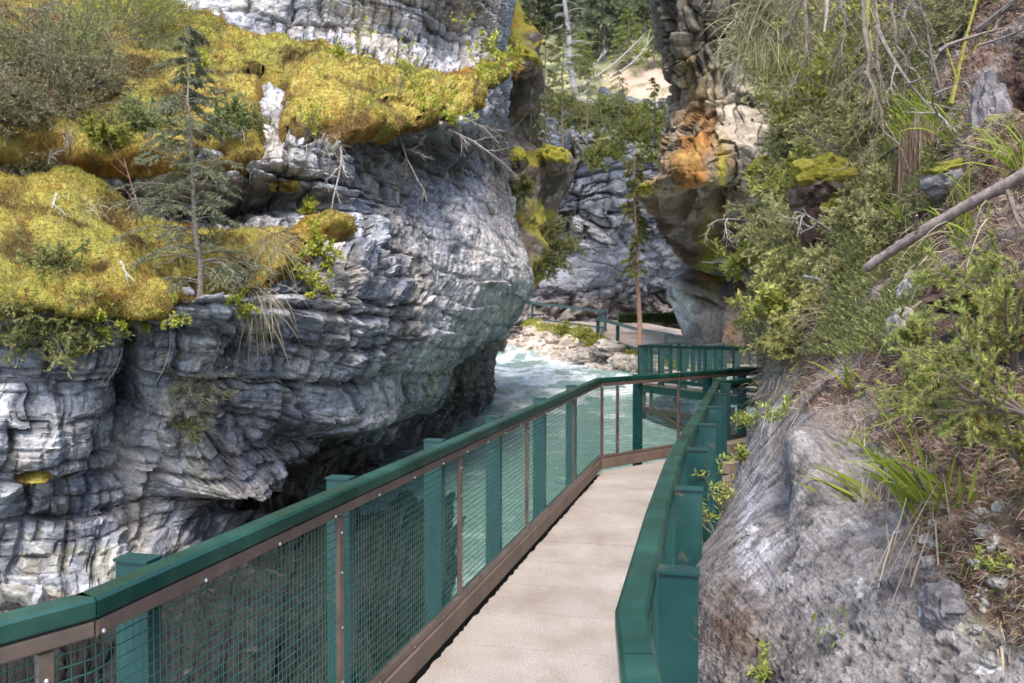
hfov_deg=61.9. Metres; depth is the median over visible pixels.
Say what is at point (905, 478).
grass tuft
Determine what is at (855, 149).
plant
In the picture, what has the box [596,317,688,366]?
railing
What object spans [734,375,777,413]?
grass tuft
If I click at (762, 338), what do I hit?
juniper
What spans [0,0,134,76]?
bush
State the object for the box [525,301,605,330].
railing
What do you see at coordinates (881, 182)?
juniper
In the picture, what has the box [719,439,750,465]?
plant
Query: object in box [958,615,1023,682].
grass tuft
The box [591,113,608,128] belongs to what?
bush
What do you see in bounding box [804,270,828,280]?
dead branch
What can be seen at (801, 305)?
juniper
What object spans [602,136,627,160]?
bush
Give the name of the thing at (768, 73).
shrub
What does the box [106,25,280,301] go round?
spruce
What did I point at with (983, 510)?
pebble
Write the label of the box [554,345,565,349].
boulder
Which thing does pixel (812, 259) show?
juniper
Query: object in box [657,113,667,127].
bush
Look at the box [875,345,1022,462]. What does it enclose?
juniper
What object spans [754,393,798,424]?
plant
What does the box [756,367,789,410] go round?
roots
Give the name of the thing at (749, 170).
boulder
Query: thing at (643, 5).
spruce
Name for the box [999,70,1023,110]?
earth bank
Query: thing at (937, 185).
boulder
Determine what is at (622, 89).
spruce
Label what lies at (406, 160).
dead branch
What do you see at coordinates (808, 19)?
conifer tree
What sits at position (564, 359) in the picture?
boulder
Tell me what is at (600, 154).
bush
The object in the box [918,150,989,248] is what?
grass tuft
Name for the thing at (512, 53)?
shrub
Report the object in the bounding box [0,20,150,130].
bush
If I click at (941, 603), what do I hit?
boulder
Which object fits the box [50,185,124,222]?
grass tuft
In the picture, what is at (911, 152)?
dead grass
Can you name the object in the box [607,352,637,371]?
boulder
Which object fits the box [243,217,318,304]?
grass tuft
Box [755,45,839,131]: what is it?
shrub
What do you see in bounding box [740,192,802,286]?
juniper
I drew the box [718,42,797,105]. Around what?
juniper
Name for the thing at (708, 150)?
rock pillar
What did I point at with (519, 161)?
mossy rock
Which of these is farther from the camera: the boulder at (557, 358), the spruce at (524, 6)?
the spruce at (524, 6)
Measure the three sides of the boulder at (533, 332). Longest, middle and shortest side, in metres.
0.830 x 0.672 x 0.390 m
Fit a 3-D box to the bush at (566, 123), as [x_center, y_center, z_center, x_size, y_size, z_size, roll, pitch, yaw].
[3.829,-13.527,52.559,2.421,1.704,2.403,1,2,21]
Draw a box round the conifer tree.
[755,0,955,184]
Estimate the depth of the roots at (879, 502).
2.51 m
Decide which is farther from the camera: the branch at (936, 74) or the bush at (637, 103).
the bush at (637, 103)
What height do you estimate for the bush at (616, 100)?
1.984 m
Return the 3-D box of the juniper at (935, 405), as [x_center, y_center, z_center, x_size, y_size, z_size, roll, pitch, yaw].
[1.101,0.137,2.242,0.202,0.244,0.215,0,2,-13]
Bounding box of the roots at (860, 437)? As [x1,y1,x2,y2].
[822,409,884,447]
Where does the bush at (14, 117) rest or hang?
on the moss
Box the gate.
[598,311,606,333]
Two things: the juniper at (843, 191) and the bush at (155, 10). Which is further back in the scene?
the bush at (155, 10)
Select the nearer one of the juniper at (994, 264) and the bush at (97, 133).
the juniper at (994, 264)
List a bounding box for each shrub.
[89,300,127,340]
[105,319,150,332]
[148,292,193,329]
[194,46,212,74]
[224,287,260,319]
[282,239,317,285]
[287,87,333,147]
[287,262,335,299]
[297,194,319,214]
[307,218,344,271]
[327,39,347,59]
[332,15,424,147]
[392,29,430,95]
[415,56,479,132]
[450,12,513,94]
[478,29,523,69]
[711,235,768,284]
[724,280,793,327]
[728,1,812,78]
[739,138,822,199]
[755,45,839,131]
[761,0,887,100]
[767,0,840,48]
[807,0,930,43]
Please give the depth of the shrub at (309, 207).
10.91 m
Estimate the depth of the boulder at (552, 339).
48.15 m
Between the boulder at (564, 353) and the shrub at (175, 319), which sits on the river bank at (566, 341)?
the boulder at (564, 353)
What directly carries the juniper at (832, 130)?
on the slope
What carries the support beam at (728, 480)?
on the slope
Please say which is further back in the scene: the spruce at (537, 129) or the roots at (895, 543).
the spruce at (537, 129)
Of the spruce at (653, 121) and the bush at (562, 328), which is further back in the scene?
the bush at (562, 328)
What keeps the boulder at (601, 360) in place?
on the river bank at (566, 341)
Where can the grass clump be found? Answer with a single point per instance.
(908, 118)
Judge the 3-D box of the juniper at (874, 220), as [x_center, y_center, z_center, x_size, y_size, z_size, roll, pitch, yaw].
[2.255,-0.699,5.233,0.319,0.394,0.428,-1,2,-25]
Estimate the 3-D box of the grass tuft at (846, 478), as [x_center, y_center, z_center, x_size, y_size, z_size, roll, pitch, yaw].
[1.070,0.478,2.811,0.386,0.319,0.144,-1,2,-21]
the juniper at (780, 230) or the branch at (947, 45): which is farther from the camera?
the juniper at (780, 230)
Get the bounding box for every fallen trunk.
[579,69,614,96]
[581,33,646,85]
[610,26,652,77]
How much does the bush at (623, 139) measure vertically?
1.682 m
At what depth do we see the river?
22.43 m
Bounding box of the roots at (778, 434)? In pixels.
[759,394,810,486]
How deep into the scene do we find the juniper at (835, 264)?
5.57 m
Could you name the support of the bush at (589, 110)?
on the canyon wall
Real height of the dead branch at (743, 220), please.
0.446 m
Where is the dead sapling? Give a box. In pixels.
[107,137,142,217]
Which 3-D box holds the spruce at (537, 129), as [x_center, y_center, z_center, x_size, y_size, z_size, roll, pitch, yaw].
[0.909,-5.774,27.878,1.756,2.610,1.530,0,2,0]
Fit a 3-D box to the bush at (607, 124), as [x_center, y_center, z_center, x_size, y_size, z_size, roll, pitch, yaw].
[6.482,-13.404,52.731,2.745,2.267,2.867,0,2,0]
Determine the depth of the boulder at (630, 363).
36.84 m
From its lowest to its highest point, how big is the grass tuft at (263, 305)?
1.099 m
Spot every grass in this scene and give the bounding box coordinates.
[520,318,689,368]
[889,104,935,209]
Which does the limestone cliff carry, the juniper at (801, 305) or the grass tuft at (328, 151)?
the grass tuft at (328, 151)
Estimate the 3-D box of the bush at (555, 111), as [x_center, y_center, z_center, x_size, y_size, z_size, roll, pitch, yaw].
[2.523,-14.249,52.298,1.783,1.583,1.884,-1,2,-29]
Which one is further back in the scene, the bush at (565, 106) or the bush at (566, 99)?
the bush at (566, 99)
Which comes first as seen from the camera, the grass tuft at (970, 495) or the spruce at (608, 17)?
the grass tuft at (970, 495)
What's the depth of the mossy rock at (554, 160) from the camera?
26.33 m
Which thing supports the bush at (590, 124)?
on the canyon wall
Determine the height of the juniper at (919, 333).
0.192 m
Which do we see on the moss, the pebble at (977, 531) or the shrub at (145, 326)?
the shrub at (145, 326)
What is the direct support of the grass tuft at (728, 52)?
on the slope
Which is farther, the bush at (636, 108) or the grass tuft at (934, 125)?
the bush at (636, 108)
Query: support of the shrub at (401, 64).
on the moss
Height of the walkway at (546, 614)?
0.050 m
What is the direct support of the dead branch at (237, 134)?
on the limestone cliff
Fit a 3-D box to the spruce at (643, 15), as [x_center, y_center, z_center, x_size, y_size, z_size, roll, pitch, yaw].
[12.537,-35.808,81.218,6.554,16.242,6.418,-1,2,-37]
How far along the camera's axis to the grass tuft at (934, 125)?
4.72 m
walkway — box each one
[417,452,737,682]
[645,369,757,396]
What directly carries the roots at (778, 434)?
hanging from the slope
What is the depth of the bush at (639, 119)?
49.35 m
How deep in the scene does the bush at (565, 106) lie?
35.58 m
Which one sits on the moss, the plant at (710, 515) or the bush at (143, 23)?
the bush at (143, 23)
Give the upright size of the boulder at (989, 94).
0.443 m
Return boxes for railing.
[0,367,760,682]
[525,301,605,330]
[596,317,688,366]
[615,377,758,682]
[638,345,757,394]
[641,342,688,374]
[690,342,758,388]
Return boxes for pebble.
[918,533,932,544]
[920,555,935,569]
[928,519,936,531]
[928,539,938,547]
[969,624,982,633]
[974,507,990,516]
[974,523,991,537]
[980,651,1005,668]
[987,576,1009,589]
[991,500,1004,511]
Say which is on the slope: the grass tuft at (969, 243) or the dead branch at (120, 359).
the grass tuft at (969, 243)
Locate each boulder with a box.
[515,338,524,341]
[521,327,531,335]
[523,327,536,335]
[525,346,536,350]
[540,331,553,337]
[545,335,560,343]
[545,349,558,356]
[551,355,564,359]
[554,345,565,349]
[559,350,572,355]
[560,355,569,361]
[567,349,598,363]
[568,343,577,347]
[588,338,625,356]
[588,363,602,367]
[595,356,607,363]
[600,362,608,366]
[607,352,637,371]
[623,354,637,372]
[744,526,758,535]
[746,151,783,189]
[785,152,863,215]
[885,306,914,346]
[896,271,921,304]
[918,579,968,631]
[919,157,964,199]
[967,70,1013,129]
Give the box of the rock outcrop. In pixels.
[498,0,575,351]
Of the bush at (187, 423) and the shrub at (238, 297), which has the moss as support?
the shrub at (238, 297)
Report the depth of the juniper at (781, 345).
6.86 m
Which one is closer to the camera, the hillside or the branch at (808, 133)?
the branch at (808, 133)
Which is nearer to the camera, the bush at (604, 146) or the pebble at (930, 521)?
the pebble at (930, 521)
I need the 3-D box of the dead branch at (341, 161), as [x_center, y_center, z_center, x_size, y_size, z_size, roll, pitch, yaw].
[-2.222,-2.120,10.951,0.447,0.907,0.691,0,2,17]
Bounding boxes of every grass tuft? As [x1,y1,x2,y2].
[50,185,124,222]
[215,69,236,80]
[216,242,272,321]
[232,277,303,365]
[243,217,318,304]
[304,125,348,178]
[696,0,833,97]
[698,1,814,106]
[722,0,865,114]
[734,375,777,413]
[777,276,837,374]
[783,448,877,503]
[796,607,846,649]
[806,332,863,391]
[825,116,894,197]
[839,382,950,519]
[866,200,997,380]
[874,189,904,225]
[876,157,947,239]
[877,91,967,146]
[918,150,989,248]
[933,119,1023,212]
[933,451,982,516]
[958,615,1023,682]
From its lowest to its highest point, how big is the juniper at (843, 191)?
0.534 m
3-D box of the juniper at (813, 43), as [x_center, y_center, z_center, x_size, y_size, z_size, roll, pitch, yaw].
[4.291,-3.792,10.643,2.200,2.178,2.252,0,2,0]
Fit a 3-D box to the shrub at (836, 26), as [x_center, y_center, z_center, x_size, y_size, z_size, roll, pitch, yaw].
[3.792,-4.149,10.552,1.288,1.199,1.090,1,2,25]
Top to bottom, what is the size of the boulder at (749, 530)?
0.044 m
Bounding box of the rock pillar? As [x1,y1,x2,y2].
[635,0,772,375]
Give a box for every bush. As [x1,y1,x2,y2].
[0,0,133,81]
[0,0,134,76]
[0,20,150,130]
[0,66,64,142]
[0,147,70,176]
[0,260,84,377]
[7,11,141,102]
[11,278,136,367]
[13,0,240,75]
[13,234,90,279]
[49,0,226,51]
[76,113,142,150]
[106,87,181,132]
[155,403,213,443]
[157,346,239,429]
[205,87,277,142]
[509,172,535,206]
[526,214,575,249]
[532,255,567,281]
[540,90,566,116]
[542,102,572,120]
[542,228,585,278]
[546,90,582,115]
[550,319,573,337]
[554,111,589,132]
[555,91,577,110]
[562,233,576,256]
[563,322,596,342]
[568,114,595,133]
[573,103,597,122]
[577,153,612,171]
[582,143,608,167]
[582,333,607,346]
[585,138,625,161]
[588,91,617,112]
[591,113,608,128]
[597,90,627,114]
[599,106,638,139]
[601,100,625,115]
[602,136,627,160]
[606,91,640,115]
[608,122,641,149]
[609,108,633,125]
[612,101,663,137]
[613,119,649,140]
[614,102,641,127]
[622,98,657,124]
[630,130,660,154]
[632,105,649,125]
[633,149,658,167]
[636,118,663,141]
[641,99,659,113]
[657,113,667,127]
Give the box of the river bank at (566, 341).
[512,319,665,366]
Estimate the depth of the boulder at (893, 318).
3.70 m
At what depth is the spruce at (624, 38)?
69.27 m
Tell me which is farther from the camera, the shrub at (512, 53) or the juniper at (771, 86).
the shrub at (512, 53)
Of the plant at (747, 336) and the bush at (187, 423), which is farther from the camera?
the plant at (747, 336)
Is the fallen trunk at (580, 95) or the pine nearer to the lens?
the pine
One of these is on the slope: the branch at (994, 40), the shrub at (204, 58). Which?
the branch at (994, 40)
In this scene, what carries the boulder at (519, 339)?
on the river bank at (566, 341)
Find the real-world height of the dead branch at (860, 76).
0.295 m
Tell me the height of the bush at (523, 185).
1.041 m
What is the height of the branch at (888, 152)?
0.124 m
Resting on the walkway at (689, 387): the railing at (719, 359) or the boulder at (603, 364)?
the railing at (719, 359)
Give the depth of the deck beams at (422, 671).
5.62 m
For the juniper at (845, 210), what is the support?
on the slope
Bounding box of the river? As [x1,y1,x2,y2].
[308,344,755,598]
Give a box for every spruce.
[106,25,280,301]
[520,0,553,27]
[523,0,553,141]
[527,0,564,34]
[530,125,565,197]
[535,24,585,147]
[537,21,566,145]
[548,0,591,100]
[548,0,593,45]
[556,31,609,79]
[563,45,615,143]
[566,0,605,38]
[570,0,637,61]
[594,0,638,51]
[595,68,643,130]
[605,0,650,38]
[607,7,649,64]
[630,77,666,143]
[634,0,650,32]
[635,16,661,68]
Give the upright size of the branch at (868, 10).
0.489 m
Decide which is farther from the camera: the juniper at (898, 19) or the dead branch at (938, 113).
the juniper at (898, 19)
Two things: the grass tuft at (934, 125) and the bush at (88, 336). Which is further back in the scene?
the bush at (88, 336)
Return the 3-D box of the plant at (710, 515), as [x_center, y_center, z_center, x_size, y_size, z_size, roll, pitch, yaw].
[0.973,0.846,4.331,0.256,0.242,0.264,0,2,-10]
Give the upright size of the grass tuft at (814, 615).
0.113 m
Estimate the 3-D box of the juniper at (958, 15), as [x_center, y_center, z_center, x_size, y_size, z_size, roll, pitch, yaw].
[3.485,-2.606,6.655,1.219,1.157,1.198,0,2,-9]
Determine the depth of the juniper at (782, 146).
10.61 m
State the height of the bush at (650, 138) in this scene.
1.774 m
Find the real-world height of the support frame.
2.015 m
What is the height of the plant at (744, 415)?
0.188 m
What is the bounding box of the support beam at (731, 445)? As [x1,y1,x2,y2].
[727,437,745,453]
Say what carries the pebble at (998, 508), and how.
on the slope
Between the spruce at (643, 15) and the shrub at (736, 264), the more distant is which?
the spruce at (643, 15)
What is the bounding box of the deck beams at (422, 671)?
[408,474,599,682]
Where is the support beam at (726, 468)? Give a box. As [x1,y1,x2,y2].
[722,459,737,473]
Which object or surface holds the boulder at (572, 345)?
on the river bank at (566, 341)
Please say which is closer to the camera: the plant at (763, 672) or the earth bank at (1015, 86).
the plant at (763, 672)
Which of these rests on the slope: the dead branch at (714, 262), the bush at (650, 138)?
the dead branch at (714, 262)
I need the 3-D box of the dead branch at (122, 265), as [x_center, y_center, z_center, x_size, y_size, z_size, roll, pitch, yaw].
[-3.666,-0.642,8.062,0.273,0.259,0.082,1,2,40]
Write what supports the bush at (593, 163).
on the canyon wall
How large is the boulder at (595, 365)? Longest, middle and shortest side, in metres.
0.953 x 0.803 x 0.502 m
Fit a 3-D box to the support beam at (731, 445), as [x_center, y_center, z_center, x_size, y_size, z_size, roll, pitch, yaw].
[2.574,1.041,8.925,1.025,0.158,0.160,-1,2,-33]
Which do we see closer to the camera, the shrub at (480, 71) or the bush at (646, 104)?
the shrub at (480, 71)
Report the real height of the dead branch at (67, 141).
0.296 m
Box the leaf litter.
[747,0,1023,650]
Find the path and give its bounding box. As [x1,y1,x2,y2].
[543,320,749,367]
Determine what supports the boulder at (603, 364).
on the river bank at (566, 341)
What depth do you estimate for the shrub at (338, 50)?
14.98 m
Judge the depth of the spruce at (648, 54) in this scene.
67.33 m
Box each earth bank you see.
[800,191,845,257]
[907,208,934,244]
[916,266,1000,313]
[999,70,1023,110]
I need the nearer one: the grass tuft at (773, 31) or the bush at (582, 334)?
the grass tuft at (773, 31)
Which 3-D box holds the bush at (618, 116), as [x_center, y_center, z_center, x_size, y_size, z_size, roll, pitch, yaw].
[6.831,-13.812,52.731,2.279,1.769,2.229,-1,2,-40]
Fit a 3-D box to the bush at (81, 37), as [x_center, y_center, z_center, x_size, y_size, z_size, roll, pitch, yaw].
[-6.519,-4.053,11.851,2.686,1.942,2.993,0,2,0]
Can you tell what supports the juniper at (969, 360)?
on the slope
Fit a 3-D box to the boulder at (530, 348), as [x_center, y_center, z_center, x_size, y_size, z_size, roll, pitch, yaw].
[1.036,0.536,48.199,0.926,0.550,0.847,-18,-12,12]
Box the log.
[862,167,1023,271]
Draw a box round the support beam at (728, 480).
[722,474,733,491]
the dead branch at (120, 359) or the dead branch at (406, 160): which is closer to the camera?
the dead branch at (120, 359)
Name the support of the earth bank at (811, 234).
on the slope
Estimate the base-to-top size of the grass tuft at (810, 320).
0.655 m
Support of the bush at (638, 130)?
on the canyon wall
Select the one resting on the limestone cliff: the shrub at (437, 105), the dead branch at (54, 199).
the shrub at (437, 105)
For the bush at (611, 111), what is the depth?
52.29 m
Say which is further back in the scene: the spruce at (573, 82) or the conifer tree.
the spruce at (573, 82)
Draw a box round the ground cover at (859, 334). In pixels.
[742,0,939,357]
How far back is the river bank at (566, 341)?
48.95 m
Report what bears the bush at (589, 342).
on the river bank at (566, 341)
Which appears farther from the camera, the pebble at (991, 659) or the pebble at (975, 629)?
the pebble at (975, 629)
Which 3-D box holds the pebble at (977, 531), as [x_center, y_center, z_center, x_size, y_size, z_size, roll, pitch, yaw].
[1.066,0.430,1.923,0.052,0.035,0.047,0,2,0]
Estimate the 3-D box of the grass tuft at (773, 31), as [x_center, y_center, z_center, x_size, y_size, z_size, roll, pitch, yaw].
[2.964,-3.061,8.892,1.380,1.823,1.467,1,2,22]
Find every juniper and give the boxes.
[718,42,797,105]
[723,143,787,216]
[725,171,789,242]
[740,40,828,107]
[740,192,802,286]
[740,236,800,354]
[752,52,824,156]
[753,113,825,162]
[754,241,804,316]
[757,308,808,372]
[764,0,881,115]
[766,48,898,213]
[786,283,827,322]
[788,0,913,127]
[792,242,831,288]
[796,0,934,86]
[808,254,851,309]
[809,182,868,253]
[811,68,926,157]
[826,247,1023,450]
[833,144,877,203]
[853,200,909,258]
[858,163,901,215]
[873,0,987,67]
[874,353,958,434]
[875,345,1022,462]
[890,298,944,353]
[905,228,1023,330]
[946,324,998,390]
[947,238,1023,371]
[969,365,1023,475]
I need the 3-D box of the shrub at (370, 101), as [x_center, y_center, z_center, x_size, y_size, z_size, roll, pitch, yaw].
[-1.819,-3.399,11.255,1.390,1.674,1.094,-1,2,-44]
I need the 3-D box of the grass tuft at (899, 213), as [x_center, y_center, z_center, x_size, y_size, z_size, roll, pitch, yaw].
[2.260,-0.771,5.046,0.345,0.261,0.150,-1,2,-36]
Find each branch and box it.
[20,0,74,25]
[48,148,63,163]
[51,193,70,217]
[60,123,78,154]
[101,348,124,390]
[119,261,134,285]
[148,328,170,380]
[228,125,244,143]
[283,133,324,154]
[315,144,352,208]
[390,136,436,233]
[449,128,520,179]
[466,117,509,151]
[701,218,756,251]
[703,245,753,269]
[773,66,810,114]
[778,208,829,236]
[793,125,862,165]
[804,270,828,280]
[823,0,829,32]
[848,64,872,95]
[863,0,876,51]
[875,24,968,137]
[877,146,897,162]
[889,0,983,101]
[903,46,970,132]
[935,9,1007,53]
[941,0,998,104]
[975,0,1023,31]
[979,28,1023,46]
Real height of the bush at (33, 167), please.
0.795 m
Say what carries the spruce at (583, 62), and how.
on the hillside
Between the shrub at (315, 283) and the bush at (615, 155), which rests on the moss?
the shrub at (315, 283)
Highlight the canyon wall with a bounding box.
[506,83,681,339]
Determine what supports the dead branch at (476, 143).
hanging from the limestone cliff
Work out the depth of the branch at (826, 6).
5.02 m
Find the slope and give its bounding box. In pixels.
[696,0,1023,682]
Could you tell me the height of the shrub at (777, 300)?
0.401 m
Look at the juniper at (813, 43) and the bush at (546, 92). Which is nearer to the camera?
the juniper at (813, 43)
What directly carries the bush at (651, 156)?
on the canyon wall
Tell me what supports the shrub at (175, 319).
on the moss
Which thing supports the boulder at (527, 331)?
on the river bank at (566, 341)
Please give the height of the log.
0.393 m
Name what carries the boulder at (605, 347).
on the boulder
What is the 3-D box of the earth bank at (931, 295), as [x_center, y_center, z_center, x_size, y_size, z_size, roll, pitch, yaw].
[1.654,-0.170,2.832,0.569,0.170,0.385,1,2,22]
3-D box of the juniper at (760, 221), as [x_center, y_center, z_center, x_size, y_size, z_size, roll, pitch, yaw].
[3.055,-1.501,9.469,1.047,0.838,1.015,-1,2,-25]
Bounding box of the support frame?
[643,384,755,434]
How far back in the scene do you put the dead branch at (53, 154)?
9.05 m
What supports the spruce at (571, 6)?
on the hillside
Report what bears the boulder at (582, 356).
on the river bank at (566, 341)
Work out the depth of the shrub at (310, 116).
10.70 m
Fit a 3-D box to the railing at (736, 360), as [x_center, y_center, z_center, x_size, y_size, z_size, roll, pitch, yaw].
[5.257,0.714,21.108,0.919,1.258,8.441,-1,2,-26]
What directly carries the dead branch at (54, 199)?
on the moss
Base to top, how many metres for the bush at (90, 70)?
1.059 m
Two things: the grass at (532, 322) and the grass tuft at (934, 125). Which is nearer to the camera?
the grass tuft at (934, 125)
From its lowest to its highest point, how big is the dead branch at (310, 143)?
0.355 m
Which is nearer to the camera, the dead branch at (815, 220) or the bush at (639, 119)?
the dead branch at (815, 220)
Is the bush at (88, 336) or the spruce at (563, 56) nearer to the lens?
the bush at (88, 336)
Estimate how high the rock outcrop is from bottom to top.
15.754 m
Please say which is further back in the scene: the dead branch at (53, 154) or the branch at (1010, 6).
the dead branch at (53, 154)
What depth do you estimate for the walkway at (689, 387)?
23.45 m
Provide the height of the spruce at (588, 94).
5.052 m
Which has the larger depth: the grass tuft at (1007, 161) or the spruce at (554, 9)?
the spruce at (554, 9)
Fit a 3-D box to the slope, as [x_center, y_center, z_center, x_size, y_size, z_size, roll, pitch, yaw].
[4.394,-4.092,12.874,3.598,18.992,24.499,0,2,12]
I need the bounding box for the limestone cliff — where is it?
[0,0,533,682]
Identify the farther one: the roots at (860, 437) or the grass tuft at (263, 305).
the grass tuft at (263, 305)
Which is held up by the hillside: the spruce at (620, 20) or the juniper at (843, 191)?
the spruce at (620, 20)
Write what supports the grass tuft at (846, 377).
on the slope
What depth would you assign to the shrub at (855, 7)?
7.45 m
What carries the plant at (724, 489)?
on the slope
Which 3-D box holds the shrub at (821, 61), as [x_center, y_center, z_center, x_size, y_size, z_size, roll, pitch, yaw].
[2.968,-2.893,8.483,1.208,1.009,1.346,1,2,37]
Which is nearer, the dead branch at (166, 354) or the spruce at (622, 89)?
the dead branch at (166, 354)
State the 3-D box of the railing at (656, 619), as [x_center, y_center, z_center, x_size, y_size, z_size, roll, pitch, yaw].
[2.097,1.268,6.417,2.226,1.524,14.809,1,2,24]
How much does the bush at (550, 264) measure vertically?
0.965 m
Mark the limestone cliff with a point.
(392, 348)
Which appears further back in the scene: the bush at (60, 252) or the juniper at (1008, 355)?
the bush at (60, 252)
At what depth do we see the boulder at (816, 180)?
6.68 m
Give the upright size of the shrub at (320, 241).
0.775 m
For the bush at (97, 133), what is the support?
on the moss
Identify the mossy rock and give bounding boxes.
[508,146,528,174]
[509,46,540,79]
[536,146,570,175]
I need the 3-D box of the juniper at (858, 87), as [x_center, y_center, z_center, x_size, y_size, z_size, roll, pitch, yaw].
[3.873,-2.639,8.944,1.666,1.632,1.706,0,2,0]
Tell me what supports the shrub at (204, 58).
on the moss
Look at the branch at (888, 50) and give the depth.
4.94 m
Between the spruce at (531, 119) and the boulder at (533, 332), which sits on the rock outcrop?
the spruce at (531, 119)
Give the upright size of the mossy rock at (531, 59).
0.916 m
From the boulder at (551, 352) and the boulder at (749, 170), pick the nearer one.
the boulder at (749, 170)
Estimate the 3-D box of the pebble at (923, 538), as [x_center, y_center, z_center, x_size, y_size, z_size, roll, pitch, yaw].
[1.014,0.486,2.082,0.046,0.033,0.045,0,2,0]
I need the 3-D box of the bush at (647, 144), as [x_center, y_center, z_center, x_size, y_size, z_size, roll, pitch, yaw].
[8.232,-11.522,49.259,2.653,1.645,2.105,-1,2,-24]
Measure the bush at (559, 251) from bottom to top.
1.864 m
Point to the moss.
(366, 122)
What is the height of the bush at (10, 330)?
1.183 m
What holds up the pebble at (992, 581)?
on the slope
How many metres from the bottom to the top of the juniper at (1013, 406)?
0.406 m
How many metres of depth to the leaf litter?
2.80 m
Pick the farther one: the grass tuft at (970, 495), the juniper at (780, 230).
the juniper at (780, 230)
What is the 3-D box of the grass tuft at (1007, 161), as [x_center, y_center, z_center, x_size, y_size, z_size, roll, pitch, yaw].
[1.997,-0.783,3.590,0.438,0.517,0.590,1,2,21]
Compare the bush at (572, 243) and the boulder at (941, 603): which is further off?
the bush at (572, 243)
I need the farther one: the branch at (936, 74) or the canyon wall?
the canyon wall
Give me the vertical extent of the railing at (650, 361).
1.278 m
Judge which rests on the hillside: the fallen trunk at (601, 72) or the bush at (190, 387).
the fallen trunk at (601, 72)
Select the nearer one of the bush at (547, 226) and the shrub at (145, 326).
the shrub at (145, 326)
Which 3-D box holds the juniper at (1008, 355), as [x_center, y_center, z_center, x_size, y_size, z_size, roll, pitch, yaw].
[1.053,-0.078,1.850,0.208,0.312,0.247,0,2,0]
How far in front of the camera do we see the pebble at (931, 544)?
2.05 m
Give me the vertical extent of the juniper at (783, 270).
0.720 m
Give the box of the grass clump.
[871,66,950,148]
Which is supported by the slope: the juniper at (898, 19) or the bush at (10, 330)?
the juniper at (898, 19)
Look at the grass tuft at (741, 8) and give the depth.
9.06 m
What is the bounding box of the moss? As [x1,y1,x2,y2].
[0,0,523,483]
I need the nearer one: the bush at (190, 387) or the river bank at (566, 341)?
the bush at (190, 387)
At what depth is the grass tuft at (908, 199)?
4.76 m
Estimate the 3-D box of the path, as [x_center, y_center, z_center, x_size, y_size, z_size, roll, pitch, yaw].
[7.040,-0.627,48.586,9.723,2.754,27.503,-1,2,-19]
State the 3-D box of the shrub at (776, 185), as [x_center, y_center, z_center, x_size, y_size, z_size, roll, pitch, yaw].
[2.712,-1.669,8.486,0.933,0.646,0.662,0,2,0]
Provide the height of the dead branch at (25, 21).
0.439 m
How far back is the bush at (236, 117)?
10.63 m
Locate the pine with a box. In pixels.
[620,152,652,344]
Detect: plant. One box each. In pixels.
[691,460,734,511]
[702,487,738,532]
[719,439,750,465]
[725,314,759,355]
[729,409,760,431]
[732,314,761,336]
[746,638,773,682]
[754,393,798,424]
[841,122,874,156]
[971,544,1013,576]
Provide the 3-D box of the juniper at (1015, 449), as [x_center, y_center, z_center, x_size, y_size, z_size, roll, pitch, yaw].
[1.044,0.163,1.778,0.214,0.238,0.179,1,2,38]
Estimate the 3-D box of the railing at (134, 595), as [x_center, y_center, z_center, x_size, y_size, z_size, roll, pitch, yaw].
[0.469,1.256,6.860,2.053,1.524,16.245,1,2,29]
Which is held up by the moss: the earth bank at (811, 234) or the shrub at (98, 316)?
the shrub at (98, 316)
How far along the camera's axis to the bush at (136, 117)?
10.40 m
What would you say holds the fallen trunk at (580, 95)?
on the hillside
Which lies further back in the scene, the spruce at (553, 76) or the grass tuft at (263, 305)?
the spruce at (553, 76)
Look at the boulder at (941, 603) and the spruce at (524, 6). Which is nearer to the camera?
the boulder at (941, 603)
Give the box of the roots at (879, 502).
[859,449,926,524]
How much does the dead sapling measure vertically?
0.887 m
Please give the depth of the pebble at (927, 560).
2.03 m
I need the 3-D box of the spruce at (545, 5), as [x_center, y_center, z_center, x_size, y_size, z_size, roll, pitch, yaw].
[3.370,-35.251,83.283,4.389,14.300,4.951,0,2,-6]
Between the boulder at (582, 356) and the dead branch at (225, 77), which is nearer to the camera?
the dead branch at (225, 77)
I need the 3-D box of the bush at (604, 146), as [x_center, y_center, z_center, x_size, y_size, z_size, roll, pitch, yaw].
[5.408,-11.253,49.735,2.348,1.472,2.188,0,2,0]
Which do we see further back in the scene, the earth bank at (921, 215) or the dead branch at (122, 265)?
the dead branch at (122, 265)
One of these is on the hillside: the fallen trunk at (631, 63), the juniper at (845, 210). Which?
the fallen trunk at (631, 63)
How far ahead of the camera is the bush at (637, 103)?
52.03 m
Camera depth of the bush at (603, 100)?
52.06 m
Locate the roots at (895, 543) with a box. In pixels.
[846,474,963,606]
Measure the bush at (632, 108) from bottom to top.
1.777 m
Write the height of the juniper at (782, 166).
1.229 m
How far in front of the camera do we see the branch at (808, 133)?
6.99 m
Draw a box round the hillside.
[533,0,671,101]
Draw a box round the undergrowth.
[616,312,676,322]
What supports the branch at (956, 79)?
on the slope
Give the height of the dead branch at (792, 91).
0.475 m
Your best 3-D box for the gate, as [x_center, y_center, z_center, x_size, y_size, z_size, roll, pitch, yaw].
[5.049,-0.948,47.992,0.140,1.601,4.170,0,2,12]
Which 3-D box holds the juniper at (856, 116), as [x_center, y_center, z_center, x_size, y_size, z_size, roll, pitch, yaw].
[3.043,-1.814,7.135,0.955,0.800,0.992,-1,2,-40]
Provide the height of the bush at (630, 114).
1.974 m

